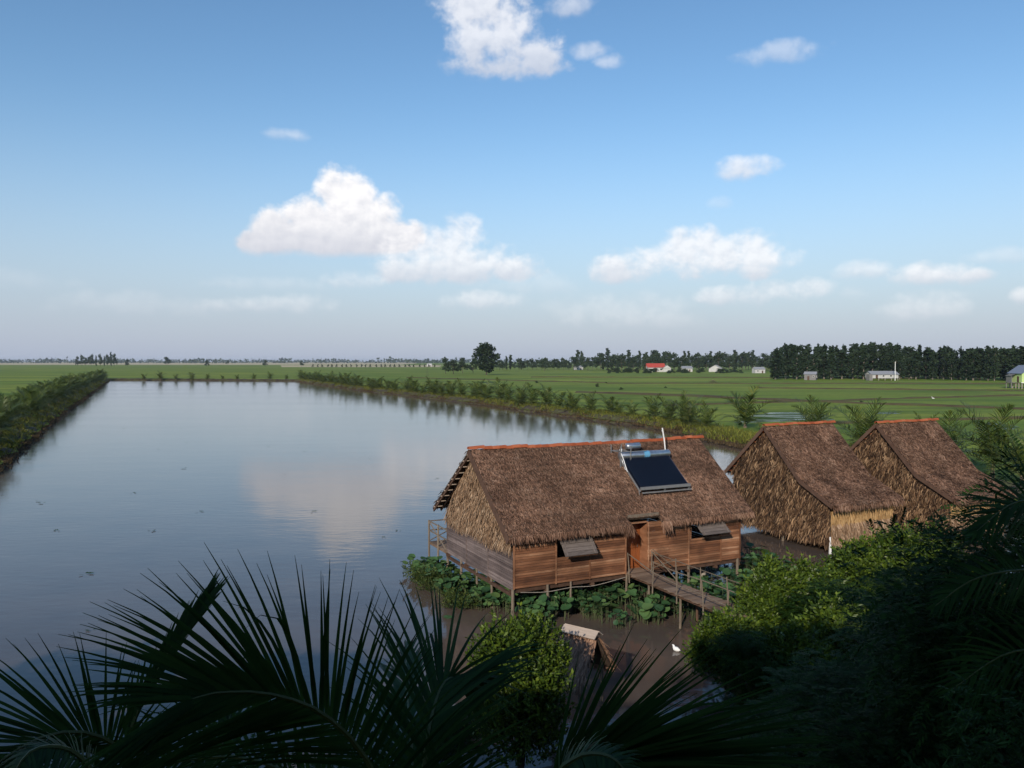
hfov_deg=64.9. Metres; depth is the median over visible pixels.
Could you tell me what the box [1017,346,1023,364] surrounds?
slender tree
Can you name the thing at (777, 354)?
slender tree
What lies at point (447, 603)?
water weed
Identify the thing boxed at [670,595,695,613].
lotus plant
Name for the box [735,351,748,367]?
field tree
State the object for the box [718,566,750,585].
lotus plant
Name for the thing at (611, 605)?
lotus plant
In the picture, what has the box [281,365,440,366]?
stubble field
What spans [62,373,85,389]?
coconut palm
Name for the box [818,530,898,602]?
leafy bush
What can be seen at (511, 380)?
field dyke
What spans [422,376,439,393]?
young coconut palm
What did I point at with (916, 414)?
coconut palm
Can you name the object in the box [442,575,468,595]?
lotus plant
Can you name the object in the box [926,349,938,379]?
slender tree
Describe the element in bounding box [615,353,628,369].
field tree
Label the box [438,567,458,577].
lotus plant
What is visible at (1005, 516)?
coconut palm
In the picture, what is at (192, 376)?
young coconut palm
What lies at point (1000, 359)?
slender tree
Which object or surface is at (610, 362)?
field tree
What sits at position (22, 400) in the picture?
coconut palm
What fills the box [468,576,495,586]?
lotus plant
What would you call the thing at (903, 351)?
slender tree
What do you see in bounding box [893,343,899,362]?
slender tree
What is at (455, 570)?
lotus plant
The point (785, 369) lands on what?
slender tree
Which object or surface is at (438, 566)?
lotus plant
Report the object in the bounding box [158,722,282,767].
shade tree
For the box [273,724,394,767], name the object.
shade tree
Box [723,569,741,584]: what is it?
lotus plant
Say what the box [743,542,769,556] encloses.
lotus plant
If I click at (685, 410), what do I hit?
young coconut palm
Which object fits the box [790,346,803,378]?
slender tree
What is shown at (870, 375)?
long shed
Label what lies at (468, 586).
lotus plant
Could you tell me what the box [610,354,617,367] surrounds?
field tree
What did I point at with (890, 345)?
slender tree
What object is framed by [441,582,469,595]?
water weed
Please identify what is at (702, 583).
lotus plant
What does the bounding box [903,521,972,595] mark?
leafy bush
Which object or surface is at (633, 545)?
door
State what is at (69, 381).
coconut palm
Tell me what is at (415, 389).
young coconut palm
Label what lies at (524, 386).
young coconut palm
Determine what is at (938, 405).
field dyke
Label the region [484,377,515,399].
young coconut palm
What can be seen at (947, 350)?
slender tree
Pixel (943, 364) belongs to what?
slender tree
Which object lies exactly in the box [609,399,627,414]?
young coconut palm
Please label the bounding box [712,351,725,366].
field tree
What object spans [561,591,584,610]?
lotus plant
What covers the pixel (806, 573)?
leafy bush
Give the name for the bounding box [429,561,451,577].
lotus plant
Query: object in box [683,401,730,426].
young coconut palm
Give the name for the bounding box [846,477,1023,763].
shade tree
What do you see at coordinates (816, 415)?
coconut palm
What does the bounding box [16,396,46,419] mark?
coconut palm
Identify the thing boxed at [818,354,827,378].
slender tree
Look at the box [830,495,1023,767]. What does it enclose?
shade tree
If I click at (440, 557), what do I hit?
lotus plant
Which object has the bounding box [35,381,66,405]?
coconut palm
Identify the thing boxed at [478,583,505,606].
lotus plant
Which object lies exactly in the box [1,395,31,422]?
coconut palm
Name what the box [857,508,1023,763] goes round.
shade tree
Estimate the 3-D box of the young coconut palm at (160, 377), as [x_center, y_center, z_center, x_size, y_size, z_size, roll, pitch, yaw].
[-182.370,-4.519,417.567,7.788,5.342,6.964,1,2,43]
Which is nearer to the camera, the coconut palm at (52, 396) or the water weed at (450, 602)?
the water weed at (450, 602)
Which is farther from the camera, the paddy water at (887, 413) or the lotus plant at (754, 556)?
the paddy water at (887, 413)
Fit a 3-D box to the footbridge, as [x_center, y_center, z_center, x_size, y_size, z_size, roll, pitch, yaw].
[6.997,8.534,30.942,2.395,3.192,6.996,-1,2,-26]
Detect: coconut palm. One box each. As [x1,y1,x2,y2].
[0,394,32,435]
[0,405,16,434]
[0,412,18,443]
[0,568,247,767]
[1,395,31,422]
[2,396,27,422]
[5,386,25,398]
[11,386,54,416]
[13,393,43,411]
[14,385,54,409]
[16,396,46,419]
[20,383,54,404]
[21,390,53,411]
[30,380,60,403]
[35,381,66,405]
[38,386,53,406]
[50,382,72,402]
[53,381,72,398]
[56,543,551,767]
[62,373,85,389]
[64,377,81,394]
[77,375,92,388]
[155,370,165,379]
[188,372,196,379]
[294,370,306,379]
[312,371,325,380]
[323,372,338,383]
[339,373,354,383]
[344,377,353,385]
[348,374,363,386]
[354,375,367,386]
[368,376,383,387]
[368,378,384,389]
[381,379,392,389]
[388,378,399,388]
[388,381,400,389]
[396,377,419,388]
[404,376,421,391]
[406,380,421,391]
[417,384,428,392]
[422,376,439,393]
[424,381,442,393]
[432,380,445,394]
[437,381,461,396]
[440,381,457,394]
[451,378,468,395]
[463,382,477,395]
[466,378,491,398]
[474,381,494,397]
[474,385,496,400]
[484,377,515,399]
[496,382,517,401]
[509,388,530,404]
[511,382,536,401]
[517,382,543,405]
[531,384,560,406]
[548,391,568,406]
[554,626,844,767]
[555,389,586,412]
[559,395,578,408]
[576,390,604,412]
[597,393,622,414]
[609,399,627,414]
[620,399,644,415]
[635,393,669,419]
[648,397,681,423]
[661,397,710,426]
[664,390,701,421]
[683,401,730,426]
[718,385,781,427]
[781,395,852,427]
[827,396,901,444]
[914,412,957,432]
[923,437,1023,717]
[934,408,982,464]
[946,399,1023,477]
[965,421,1023,479]
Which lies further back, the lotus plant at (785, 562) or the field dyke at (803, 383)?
the field dyke at (803, 383)
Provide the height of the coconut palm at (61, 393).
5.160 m
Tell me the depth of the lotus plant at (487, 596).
32.49 m
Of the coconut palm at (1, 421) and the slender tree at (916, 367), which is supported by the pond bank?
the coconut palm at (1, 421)
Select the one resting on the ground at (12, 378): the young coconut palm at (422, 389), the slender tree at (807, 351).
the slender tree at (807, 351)
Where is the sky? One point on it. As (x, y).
(365, 180)
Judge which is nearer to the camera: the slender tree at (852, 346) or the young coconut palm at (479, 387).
the young coconut palm at (479, 387)
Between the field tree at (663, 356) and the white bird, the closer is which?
the white bird
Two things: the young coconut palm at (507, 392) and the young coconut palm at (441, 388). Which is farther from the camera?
the young coconut palm at (441, 388)
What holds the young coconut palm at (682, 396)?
on the pond bank
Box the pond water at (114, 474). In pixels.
[0,380,1023,767]
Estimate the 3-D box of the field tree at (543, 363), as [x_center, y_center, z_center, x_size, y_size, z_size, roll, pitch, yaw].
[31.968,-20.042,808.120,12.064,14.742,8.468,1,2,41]
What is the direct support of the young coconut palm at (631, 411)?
on the pond bank
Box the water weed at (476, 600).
[460,594,485,608]
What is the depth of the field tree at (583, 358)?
859.62 m
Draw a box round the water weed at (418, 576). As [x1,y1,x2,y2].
[410,567,437,587]
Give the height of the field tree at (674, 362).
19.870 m
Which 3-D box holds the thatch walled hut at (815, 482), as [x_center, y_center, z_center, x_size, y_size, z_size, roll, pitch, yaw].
[17.062,5.952,46.142,5.641,7.497,8.764,-1,2,-26]
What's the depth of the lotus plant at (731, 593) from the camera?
31.97 m
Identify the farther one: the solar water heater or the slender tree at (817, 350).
the slender tree at (817, 350)
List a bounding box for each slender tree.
[768,358,783,378]
[770,347,784,377]
[781,343,790,378]
[781,344,791,378]
[788,344,802,378]
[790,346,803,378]
[799,344,804,377]
[800,344,811,375]
[807,354,821,376]
[813,344,821,378]
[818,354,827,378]
[820,343,827,368]
[821,345,837,379]
[835,345,838,376]
[835,350,851,378]
[844,353,851,377]
[847,343,858,352]
[847,348,859,378]
[853,343,860,377]
[855,343,870,378]
[866,342,879,370]
[876,344,887,369]
[878,343,886,378]
[885,349,896,378]
[886,342,893,361]
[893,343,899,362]
[894,350,905,378]
[900,349,906,377]
[902,346,908,376]
[903,357,913,378]
[905,346,918,377]
[910,350,921,378]
[919,347,930,378]
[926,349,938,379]
[935,347,941,378]
[939,345,947,379]
[945,346,949,378]
[945,349,956,378]
[947,352,956,379]
[953,357,962,379]
[957,346,963,377]
[957,349,971,379]
[966,349,981,379]
[975,347,985,379]
[982,345,993,380]
[989,347,999,380]
[998,347,1005,378]
[999,348,1011,379]
[1004,349,1019,374]
[1007,345,1017,355]
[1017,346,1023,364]
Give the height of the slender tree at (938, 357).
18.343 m
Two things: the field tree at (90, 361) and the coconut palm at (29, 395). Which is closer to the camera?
the coconut palm at (29, 395)
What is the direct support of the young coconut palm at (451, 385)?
on the pond bank
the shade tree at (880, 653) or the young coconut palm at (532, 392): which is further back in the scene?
the young coconut palm at (532, 392)
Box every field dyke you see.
[406,377,606,382]
[547,376,945,377]
[575,391,718,395]
[607,382,1019,383]
[665,394,1023,405]
[666,394,814,401]
[759,387,1023,390]
[819,400,1023,409]
[836,416,1022,423]
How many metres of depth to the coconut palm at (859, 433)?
78.15 m
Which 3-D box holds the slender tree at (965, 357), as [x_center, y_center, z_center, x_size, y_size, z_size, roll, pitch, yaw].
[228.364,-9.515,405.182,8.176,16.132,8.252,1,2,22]
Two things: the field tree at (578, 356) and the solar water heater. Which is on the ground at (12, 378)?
the field tree at (578, 356)
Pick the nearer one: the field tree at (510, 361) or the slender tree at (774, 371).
the slender tree at (774, 371)
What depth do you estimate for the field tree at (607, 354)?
947.40 m
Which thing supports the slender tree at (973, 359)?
on the ground at (12, 378)
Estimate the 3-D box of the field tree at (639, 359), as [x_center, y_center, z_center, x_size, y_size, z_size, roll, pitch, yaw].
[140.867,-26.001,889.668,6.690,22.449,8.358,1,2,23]
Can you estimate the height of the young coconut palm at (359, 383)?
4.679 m
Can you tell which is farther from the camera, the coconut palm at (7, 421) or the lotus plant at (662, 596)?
the coconut palm at (7, 421)
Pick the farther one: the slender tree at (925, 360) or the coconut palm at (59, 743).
the slender tree at (925, 360)
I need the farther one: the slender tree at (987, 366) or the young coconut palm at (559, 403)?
the slender tree at (987, 366)
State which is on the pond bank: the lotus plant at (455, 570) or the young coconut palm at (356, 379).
the young coconut palm at (356, 379)
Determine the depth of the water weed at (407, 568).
37.59 m
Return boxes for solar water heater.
[610,428,691,494]
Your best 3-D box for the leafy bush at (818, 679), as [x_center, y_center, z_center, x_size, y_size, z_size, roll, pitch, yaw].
[6.606,7.509,16.751,4.039,4.084,4.962,1,2,27]
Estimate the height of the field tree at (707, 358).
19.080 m
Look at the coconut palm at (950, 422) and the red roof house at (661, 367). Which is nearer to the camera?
the coconut palm at (950, 422)
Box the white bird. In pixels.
[672,644,679,651]
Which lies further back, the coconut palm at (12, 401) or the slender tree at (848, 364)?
the slender tree at (848, 364)
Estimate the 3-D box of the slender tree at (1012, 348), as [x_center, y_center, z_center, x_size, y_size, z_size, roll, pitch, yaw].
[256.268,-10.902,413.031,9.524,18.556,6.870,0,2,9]
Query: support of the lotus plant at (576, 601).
in the pond water at (114, 474)
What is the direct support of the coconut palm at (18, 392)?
on the ground at (12, 378)
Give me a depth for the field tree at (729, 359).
832.27 m
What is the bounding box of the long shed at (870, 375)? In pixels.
[865,371,899,380]
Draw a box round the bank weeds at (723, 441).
[293,379,751,447]
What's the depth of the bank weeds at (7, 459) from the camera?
103.36 m
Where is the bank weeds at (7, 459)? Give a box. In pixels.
[0,379,109,471]
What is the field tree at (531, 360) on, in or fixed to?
on the ground at (12, 378)
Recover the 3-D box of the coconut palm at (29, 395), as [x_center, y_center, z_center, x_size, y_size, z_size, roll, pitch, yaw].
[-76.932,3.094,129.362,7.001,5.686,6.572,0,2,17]
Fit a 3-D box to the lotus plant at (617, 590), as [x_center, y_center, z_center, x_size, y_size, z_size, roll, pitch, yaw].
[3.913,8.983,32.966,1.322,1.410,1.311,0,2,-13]
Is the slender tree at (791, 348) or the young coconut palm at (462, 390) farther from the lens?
the slender tree at (791, 348)
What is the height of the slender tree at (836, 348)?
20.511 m
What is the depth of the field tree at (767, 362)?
799.77 m
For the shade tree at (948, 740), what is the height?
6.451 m
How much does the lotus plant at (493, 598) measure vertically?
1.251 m
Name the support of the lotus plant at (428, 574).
in the pond water at (114, 474)
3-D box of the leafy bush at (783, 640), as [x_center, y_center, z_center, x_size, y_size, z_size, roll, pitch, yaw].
[7.782,7.871,22.764,2.801,2.770,2.650,0,2,-5]
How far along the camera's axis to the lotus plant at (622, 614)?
30.21 m
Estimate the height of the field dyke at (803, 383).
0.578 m
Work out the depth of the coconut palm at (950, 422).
73.67 m
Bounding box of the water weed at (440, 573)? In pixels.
[430,565,462,578]
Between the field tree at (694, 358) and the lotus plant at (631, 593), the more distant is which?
the field tree at (694, 358)
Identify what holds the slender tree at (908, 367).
on the ground at (12, 378)
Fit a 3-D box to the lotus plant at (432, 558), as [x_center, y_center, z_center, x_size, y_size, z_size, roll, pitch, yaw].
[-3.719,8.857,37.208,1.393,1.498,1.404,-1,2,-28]
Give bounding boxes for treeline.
[0,356,737,362]
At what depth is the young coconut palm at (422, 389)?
227.89 m
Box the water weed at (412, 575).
[403,564,436,583]
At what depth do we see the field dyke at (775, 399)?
207.56 m
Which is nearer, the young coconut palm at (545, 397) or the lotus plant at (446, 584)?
the lotus plant at (446, 584)
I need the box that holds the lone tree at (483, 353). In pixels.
[471,342,500,374]
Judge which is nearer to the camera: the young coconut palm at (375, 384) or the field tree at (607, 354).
the young coconut palm at (375, 384)
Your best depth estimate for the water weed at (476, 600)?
32.36 m
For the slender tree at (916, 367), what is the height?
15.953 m
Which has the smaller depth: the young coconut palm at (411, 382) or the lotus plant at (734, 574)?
the lotus plant at (734, 574)
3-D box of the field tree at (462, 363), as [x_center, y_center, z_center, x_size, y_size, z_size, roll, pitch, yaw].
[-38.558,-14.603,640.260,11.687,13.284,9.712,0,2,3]
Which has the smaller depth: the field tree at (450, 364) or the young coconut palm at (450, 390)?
the young coconut palm at (450, 390)
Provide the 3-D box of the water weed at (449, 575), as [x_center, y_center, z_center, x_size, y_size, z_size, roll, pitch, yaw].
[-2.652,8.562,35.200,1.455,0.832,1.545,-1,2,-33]
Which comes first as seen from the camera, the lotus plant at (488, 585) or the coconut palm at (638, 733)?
the coconut palm at (638, 733)
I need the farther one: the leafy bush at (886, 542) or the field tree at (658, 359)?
the field tree at (658, 359)
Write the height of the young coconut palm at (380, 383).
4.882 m
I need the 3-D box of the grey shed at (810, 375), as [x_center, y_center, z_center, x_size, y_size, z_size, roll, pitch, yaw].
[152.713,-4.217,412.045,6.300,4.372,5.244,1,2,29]
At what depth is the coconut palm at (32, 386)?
144.58 m
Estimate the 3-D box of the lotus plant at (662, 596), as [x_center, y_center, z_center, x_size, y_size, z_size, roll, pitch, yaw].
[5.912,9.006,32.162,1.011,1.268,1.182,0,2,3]
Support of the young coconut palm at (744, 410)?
on the ground at (12, 378)
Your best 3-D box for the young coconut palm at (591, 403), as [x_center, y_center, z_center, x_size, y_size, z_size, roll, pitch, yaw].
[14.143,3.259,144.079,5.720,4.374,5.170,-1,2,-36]
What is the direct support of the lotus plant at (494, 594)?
in the pond water at (114, 474)
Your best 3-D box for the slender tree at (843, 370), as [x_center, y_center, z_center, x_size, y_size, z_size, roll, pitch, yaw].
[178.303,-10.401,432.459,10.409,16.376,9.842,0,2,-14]
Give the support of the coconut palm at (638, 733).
on the ground at (12, 378)
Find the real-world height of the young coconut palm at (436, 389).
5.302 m
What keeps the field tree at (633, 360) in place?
on the ground at (12, 378)
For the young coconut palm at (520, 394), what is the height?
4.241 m
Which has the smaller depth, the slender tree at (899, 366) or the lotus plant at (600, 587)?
the lotus plant at (600, 587)
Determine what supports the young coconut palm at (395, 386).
on the pond bank
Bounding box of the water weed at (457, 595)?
[444,590,467,603]
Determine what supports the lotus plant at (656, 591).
in the pond water at (114, 474)
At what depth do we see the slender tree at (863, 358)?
425.05 m
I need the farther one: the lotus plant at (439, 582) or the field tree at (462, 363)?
the field tree at (462, 363)
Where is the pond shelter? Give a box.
[556,623,621,715]
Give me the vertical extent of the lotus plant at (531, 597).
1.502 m
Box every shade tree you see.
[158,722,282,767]
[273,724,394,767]
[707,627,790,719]
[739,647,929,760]
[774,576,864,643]
[813,596,1023,767]
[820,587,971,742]
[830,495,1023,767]
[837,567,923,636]
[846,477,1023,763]
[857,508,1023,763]
[871,434,1023,767]
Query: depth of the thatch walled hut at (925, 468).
46.73 m
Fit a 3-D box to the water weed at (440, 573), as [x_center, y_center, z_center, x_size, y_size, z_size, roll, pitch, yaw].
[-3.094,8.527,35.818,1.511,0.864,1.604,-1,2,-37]
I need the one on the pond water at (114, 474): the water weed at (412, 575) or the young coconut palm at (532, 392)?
the water weed at (412, 575)
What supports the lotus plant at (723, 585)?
in the pond water at (114, 474)
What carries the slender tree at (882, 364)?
on the ground at (12, 378)
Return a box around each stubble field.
[0,362,413,364]
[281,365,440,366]
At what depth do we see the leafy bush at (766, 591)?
27.16 m
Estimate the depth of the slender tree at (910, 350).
454.13 m
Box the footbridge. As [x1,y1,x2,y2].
[626,549,750,628]
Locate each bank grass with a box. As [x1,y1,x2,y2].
[0,378,107,458]
[298,378,852,446]
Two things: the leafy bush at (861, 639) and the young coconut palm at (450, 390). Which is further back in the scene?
the young coconut palm at (450, 390)
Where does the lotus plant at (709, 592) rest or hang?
in the pond water at (114, 474)
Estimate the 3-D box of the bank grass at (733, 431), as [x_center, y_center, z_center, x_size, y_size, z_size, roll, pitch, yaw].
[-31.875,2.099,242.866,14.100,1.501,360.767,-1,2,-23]
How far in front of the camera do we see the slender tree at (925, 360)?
429.70 m
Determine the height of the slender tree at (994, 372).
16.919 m
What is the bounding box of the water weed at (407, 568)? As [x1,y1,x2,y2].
[402,558,422,574]
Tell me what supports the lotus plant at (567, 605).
in the pond water at (114, 474)
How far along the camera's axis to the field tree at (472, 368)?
650.14 m
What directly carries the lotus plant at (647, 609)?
in the pond water at (114, 474)
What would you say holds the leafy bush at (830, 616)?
on the pond bank
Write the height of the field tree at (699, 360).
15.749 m
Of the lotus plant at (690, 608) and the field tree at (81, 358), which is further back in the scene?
the field tree at (81, 358)
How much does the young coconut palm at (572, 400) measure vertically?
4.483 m
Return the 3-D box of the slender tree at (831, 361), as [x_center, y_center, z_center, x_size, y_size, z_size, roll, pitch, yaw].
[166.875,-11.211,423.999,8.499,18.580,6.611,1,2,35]
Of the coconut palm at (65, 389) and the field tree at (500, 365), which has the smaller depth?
the coconut palm at (65, 389)
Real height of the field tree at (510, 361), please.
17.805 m
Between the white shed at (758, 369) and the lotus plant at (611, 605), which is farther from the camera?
the white shed at (758, 369)
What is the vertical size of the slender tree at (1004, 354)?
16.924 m
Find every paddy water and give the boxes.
[735,412,833,422]
[877,412,899,413]
[978,422,1019,428]
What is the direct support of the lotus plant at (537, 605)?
in the pond water at (114, 474)
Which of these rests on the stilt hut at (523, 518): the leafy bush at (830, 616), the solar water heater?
the solar water heater
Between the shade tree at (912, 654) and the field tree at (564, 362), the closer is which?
the shade tree at (912, 654)
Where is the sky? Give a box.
[0,0,1023,361]
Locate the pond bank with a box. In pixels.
[0,378,1023,767]
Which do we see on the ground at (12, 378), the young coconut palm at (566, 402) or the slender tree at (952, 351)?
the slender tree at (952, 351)
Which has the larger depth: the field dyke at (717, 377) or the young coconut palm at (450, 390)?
the field dyke at (717, 377)
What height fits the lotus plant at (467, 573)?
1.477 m
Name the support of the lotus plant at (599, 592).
in the pond water at (114, 474)
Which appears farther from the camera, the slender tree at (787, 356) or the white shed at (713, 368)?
the white shed at (713, 368)
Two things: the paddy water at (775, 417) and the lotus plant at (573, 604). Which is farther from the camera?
the paddy water at (775, 417)
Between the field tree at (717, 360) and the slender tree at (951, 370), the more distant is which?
the field tree at (717, 360)
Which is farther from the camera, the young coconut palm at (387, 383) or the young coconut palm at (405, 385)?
the young coconut palm at (387, 383)
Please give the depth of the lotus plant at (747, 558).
37.92 m
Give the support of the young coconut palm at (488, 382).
on the pond bank
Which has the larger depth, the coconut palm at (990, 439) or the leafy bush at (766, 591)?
the coconut palm at (990, 439)
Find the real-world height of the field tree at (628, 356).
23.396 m
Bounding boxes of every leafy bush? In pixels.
[679,602,759,689]
[729,550,807,630]
[736,613,840,694]
[772,546,849,619]
[794,586,878,667]
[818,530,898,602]
[866,515,933,584]
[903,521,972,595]
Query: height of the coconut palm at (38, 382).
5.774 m
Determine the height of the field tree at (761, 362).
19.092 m
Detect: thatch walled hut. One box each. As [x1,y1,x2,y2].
[724,420,905,553]
[850,418,1015,536]
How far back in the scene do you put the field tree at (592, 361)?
902.77 m
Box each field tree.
[79,355,84,363]
[88,354,94,363]
[98,354,102,365]
[111,353,117,363]
[164,357,171,363]
[440,357,449,373]
[445,359,461,373]
[457,357,470,372]
[469,356,476,370]
[497,360,503,367]
[507,355,512,369]
[514,358,522,367]
[529,358,536,369]
[539,357,547,370]
[550,358,557,368]
[560,357,566,369]
[569,356,579,369]
[575,350,581,364]
[580,355,586,366]
[582,357,591,367]
[590,357,594,369]
[593,353,609,370]
[605,348,610,367]
[607,358,613,369]
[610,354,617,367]
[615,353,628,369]
[626,350,630,367]
[629,355,637,369]
[637,351,641,369]
[640,354,646,370]
[645,352,649,368]
[650,350,664,359]
[652,352,661,362]
[661,353,665,364]
[663,351,670,362]
[667,352,679,369]
[676,355,686,366]
[689,352,701,365]
[694,356,702,367]
[701,353,711,369]
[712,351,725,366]
[722,352,730,366]
[725,354,735,370]
[731,350,738,368]
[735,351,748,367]
[738,353,753,365]
[747,351,750,369]
[750,350,755,367]
[757,353,766,365]
[764,352,775,366]
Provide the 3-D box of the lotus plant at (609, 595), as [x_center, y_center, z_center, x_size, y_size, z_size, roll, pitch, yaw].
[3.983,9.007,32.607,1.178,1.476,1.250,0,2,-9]
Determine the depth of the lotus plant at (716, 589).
32.96 m
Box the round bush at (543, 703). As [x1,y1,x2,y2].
[463,598,577,767]
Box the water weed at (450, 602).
[438,588,470,608]
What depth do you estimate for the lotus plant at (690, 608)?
31.47 m
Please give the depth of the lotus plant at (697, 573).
36.52 m
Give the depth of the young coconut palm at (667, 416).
120.21 m
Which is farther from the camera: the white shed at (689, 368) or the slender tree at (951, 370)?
the white shed at (689, 368)
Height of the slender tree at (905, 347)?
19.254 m
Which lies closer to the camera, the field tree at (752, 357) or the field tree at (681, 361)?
the field tree at (681, 361)
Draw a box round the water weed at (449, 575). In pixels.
[438,571,468,580]
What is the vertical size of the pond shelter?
3.373 m
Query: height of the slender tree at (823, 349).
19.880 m
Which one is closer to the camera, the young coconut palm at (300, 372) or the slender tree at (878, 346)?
the young coconut palm at (300, 372)
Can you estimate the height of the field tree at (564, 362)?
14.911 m
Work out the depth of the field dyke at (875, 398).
202.10 m
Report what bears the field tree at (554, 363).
on the ground at (12, 378)
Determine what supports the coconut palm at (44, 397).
on the pond bank
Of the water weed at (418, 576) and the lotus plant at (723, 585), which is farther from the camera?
the water weed at (418, 576)
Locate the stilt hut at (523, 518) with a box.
[428,435,754,618]
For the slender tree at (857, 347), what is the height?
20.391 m
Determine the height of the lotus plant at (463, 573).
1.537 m
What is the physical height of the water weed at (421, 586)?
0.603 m
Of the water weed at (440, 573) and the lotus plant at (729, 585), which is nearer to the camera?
the lotus plant at (729, 585)
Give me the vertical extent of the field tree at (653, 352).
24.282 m
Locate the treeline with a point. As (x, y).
(58, 360)
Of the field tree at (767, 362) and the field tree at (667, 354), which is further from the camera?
the field tree at (667, 354)
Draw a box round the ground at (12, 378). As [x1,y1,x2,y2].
[0,362,1023,735]
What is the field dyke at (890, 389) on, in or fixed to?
on the ground at (12, 378)
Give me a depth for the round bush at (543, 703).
19.14 m
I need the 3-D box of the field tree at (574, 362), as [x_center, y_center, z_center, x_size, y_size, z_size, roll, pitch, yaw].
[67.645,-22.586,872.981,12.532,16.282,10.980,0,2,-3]
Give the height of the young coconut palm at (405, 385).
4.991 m
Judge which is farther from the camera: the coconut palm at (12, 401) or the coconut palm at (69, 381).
the coconut palm at (69, 381)
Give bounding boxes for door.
[626,523,639,568]
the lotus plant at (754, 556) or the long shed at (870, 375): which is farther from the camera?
the long shed at (870, 375)
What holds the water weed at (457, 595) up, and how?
on the pond water at (114, 474)
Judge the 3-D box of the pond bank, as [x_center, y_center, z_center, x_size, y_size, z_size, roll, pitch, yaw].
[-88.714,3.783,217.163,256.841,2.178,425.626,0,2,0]
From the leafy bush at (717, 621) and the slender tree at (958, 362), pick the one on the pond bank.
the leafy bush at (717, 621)
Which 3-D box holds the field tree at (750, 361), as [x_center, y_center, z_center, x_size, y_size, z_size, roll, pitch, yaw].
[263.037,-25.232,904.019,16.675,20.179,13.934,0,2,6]
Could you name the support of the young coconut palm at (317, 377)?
on the pond bank
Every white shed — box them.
[574,365,582,369]
[680,366,692,371]
[709,365,721,371]
[752,367,764,372]
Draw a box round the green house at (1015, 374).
[1005,365,1023,388]
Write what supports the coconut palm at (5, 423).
on the pond bank
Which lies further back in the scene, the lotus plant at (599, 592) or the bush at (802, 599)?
the lotus plant at (599, 592)
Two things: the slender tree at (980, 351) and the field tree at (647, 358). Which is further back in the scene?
the field tree at (647, 358)
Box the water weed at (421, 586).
[415,577,434,591]
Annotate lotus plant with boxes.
[401,554,429,574]
[416,556,445,572]
[419,556,446,567]
[419,558,444,565]
[420,568,438,588]
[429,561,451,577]
[429,561,455,572]
[431,578,458,598]
[433,576,450,592]
[438,565,459,574]
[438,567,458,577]
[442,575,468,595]
[443,574,473,587]
[443,578,476,595]
[448,569,479,588]
[459,571,487,594]
[461,581,485,595]
[466,584,484,601]
[466,590,490,608]
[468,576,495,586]
[471,587,499,608]
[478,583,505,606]
[481,581,509,608]
[488,595,515,614]
[500,593,530,613]
[508,593,535,617]
[522,599,543,613]
[524,600,554,623]
[533,588,557,612]
[536,593,573,621]
[549,586,577,607]
[550,594,576,611]
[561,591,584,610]
[564,592,585,612]
[566,594,588,609]
[568,588,596,604]
[577,592,606,614]
[578,599,607,619]
[583,602,605,621]
[585,595,610,615]
[590,596,620,623]
[592,584,625,608]
[595,583,611,594]
[596,584,620,604]
[602,586,622,609]
[606,583,643,610]
[608,609,633,629]
[612,580,644,601]
[626,594,662,623]
[631,594,669,622]
[636,598,669,622]
[638,583,660,600]
[650,586,673,601]
[656,592,673,613]
[666,570,695,583]
[669,598,698,619]
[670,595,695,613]
[681,577,713,605]
[682,573,707,584]
[684,584,712,606]
[688,579,713,590]
[690,566,716,578]
[698,580,721,591]
[708,580,733,594]
[711,583,735,595]
[711,586,739,599]
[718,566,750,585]
[719,590,735,600]
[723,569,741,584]
[727,566,752,587]
[739,555,763,570]
[740,552,761,570]
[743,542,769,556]
[751,554,774,569]
[764,552,792,570]
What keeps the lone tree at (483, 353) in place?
on the ground at (12, 378)
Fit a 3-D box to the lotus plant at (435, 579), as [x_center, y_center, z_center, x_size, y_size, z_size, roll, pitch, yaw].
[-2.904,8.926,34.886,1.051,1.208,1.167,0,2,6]
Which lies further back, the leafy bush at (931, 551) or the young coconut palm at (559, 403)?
the young coconut palm at (559, 403)
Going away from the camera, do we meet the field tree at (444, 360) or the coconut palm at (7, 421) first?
the coconut palm at (7, 421)
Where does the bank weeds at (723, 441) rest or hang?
on the pond bank
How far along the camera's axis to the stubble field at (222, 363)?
3427.99 m
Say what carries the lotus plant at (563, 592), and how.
in the pond water at (114, 474)
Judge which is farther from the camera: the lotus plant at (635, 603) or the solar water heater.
the solar water heater
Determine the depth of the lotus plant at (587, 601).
31.40 m
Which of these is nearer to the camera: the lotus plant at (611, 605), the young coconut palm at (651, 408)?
the lotus plant at (611, 605)
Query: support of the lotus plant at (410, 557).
in the pond water at (114, 474)
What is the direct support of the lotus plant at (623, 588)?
in the pond water at (114, 474)
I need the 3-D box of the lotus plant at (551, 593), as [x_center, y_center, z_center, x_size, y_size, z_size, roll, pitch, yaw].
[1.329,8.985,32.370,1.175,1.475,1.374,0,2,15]
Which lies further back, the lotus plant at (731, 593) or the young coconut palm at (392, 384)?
the young coconut palm at (392, 384)
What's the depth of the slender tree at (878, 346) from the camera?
444.11 m
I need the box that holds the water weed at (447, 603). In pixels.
[440,593,465,608]
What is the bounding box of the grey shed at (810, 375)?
[804,371,817,379]
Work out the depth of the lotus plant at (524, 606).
31.46 m
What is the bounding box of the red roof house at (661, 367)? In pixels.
[645,363,670,371]
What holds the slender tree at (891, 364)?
on the ground at (12, 378)
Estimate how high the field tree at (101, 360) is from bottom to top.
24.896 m
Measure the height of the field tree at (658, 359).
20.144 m
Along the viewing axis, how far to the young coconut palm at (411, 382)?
236.66 m
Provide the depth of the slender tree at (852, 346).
473.14 m
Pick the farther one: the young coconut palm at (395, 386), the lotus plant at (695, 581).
the young coconut palm at (395, 386)

